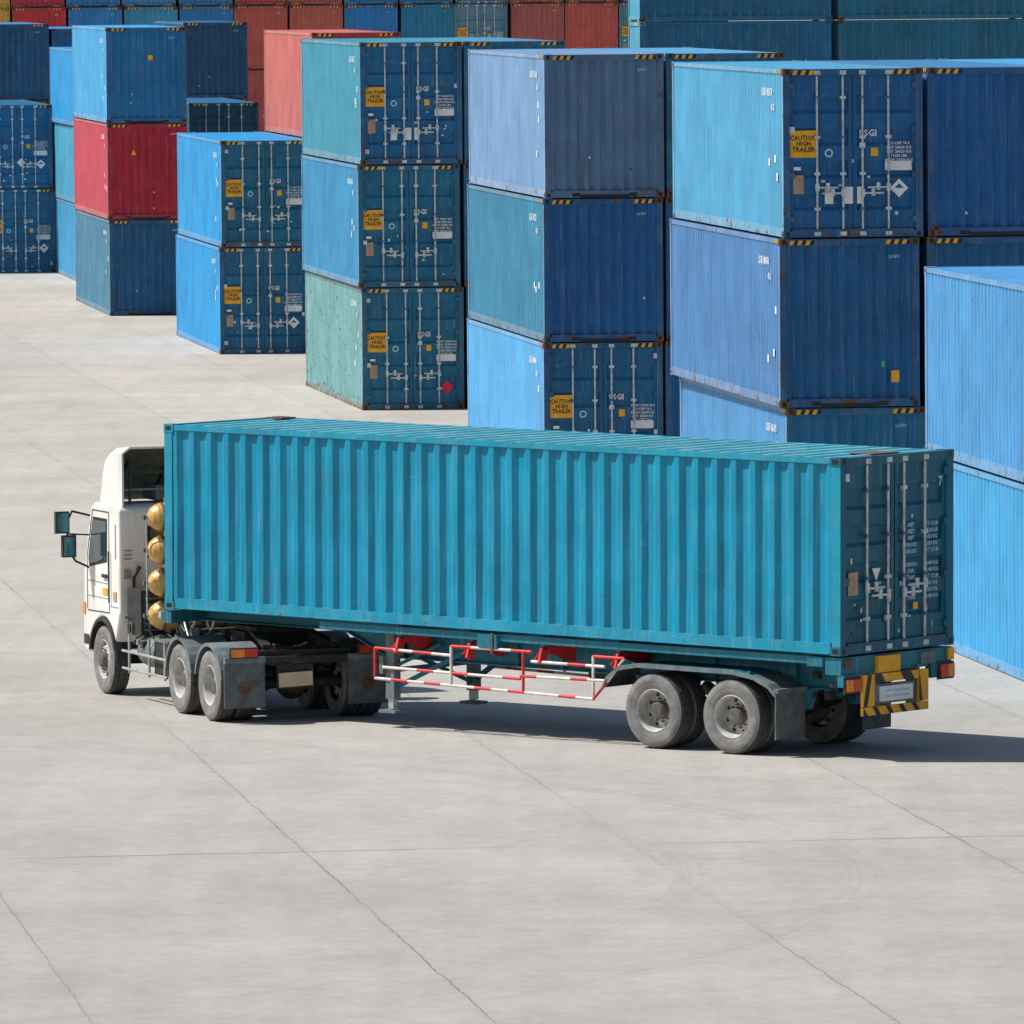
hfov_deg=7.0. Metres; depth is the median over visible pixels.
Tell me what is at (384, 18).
shipping container
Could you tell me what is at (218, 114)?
shipping container
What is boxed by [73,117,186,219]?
shipping container
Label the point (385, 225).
shipping container
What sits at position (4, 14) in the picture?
shipping container
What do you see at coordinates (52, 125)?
shipping container
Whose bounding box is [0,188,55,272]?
shipping container
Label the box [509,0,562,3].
shipping container
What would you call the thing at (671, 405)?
shipping container
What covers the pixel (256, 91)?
shipping container
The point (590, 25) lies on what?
shipping container
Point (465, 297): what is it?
shipping container
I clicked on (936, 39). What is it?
shipping container
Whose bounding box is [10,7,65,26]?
shipping container
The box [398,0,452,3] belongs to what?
shipping container
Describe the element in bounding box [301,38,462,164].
shipping container
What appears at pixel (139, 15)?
shipping container
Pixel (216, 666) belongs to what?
semi truck
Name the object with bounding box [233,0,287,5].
shipping container
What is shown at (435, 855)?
concrete ground
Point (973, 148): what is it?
shipping container
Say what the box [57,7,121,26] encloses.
shipping container
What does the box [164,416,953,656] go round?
shipping container
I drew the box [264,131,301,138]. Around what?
shipping container
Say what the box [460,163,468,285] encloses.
shipping container
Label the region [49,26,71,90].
shipping container
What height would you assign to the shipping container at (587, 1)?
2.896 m
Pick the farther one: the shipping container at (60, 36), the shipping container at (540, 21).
the shipping container at (540, 21)
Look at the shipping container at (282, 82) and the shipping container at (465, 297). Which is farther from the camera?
the shipping container at (282, 82)
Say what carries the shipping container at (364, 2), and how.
on the shipping container at (384, 18)
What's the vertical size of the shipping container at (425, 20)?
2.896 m
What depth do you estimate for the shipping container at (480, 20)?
381.91 m
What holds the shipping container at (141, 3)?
on the shipping container at (139, 15)
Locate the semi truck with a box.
[54,446,954,753]
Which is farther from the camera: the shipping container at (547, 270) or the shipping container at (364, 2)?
the shipping container at (364, 2)
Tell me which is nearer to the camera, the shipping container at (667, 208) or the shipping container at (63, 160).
the shipping container at (667, 208)
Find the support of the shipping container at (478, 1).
on the shipping container at (480, 20)
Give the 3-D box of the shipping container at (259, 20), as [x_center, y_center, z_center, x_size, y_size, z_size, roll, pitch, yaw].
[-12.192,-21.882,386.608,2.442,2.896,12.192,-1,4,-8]
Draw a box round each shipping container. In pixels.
[0,0,9,7]
[0,8,9,21]
[0,22,49,99]
[0,99,52,188]
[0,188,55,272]
[9,0,64,7]
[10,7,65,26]
[29,100,48,103]
[46,91,52,143]
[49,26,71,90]
[49,47,73,125]
[52,122,73,202]
[55,197,75,279]
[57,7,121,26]
[64,0,119,6]
[72,24,186,123]
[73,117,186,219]
[75,209,177,315]
[120,0,175,6]
[120,6,177,24]
[154,20,247,97]
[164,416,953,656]
[166,6,232,21]
[176,0,232,5]
[176,234,305,353]
[177,132,301,247]
[187,97,258,132]
[229,98,247,100]
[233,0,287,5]
[233,5,286,69]
[243,70,270,131]
[264,29,400,136]
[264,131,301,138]
[273,5,342,29]
[288,0,341,4]
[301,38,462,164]
[301,154,460,287]
[305,270,464,410]
[342,0,397,4]
[343,5,397,31]
[382,4,453,37]
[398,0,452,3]
[401,37,564,163]
[453,0,508,3]
[454,4,507,37]
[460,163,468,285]
[461,285,467,408]
[467,184,663,342]
[467,318,662,435]
[468,48,664,198]
[490,3,563,40]
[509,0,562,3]
[559,3,617,48]
[563,0,617,2]
[581,47,784,196]
[607,2,671,47]
[628,0,830,21]
[628,20,830,60]
[662,196,680,340]
[663,339,679,436]
[669,218,919,407]
[672,60,923,237]
[679,376,924,448]
[805,59,1023,235]
[831,0,1023,19]
[831,18,1023,59]
[908,235,1023,403]
[924,266,1023,481]
[939,58,1023,64]
[940,461,1023,680]
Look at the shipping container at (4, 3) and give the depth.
378.92 m
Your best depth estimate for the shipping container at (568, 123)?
169.32 m
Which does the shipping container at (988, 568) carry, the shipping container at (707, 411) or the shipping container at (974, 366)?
the shipping container at (974, 366)
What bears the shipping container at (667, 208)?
on the shipping container at (671, 405)
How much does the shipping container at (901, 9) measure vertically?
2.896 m
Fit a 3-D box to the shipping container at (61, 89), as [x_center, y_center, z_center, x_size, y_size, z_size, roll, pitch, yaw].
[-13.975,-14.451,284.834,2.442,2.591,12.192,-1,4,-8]
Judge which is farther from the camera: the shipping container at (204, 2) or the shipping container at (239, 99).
the shipping container at (204, 2)
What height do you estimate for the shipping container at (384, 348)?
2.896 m
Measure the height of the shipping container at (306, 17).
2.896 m
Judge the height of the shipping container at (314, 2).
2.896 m
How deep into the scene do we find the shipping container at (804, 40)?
262.12 m
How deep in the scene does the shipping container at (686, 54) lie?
169.54 m
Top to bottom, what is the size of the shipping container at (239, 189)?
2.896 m
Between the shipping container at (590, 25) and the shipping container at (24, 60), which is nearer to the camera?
the shipping container at (24, 60)
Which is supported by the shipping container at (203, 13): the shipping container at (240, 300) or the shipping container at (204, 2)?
the shipping container at (204, 2)
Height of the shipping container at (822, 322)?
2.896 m
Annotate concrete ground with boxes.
[0,18,1023,1023]
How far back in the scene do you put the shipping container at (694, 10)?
261.99 m
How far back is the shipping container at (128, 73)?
253.65 m
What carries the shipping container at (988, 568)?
on the concrete ground
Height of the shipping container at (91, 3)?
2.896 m
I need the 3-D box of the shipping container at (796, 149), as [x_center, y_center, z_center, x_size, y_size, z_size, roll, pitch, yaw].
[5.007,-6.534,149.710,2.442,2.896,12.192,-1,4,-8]
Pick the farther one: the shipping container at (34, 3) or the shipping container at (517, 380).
the shipping container at (34, 3)
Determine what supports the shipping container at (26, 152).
on the shipping container at (27, 229)
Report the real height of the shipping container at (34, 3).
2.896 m
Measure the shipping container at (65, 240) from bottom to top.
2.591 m
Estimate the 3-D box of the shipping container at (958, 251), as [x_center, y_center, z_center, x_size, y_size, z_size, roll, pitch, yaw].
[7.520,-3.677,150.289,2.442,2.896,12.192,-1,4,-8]
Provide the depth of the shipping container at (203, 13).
380.25 m
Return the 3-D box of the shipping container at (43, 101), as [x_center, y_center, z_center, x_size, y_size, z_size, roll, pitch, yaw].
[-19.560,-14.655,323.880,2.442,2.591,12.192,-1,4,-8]
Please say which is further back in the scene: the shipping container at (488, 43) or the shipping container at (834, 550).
the shipping container at (488, 43)
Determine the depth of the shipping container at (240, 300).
228.42 m
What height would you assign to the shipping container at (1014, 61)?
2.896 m
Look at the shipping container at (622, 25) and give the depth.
382.81 m
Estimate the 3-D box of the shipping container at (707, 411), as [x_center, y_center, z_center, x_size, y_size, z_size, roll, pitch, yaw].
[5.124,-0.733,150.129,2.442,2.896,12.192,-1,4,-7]
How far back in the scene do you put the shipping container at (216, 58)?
318.37 m
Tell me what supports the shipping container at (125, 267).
on the concrete ground

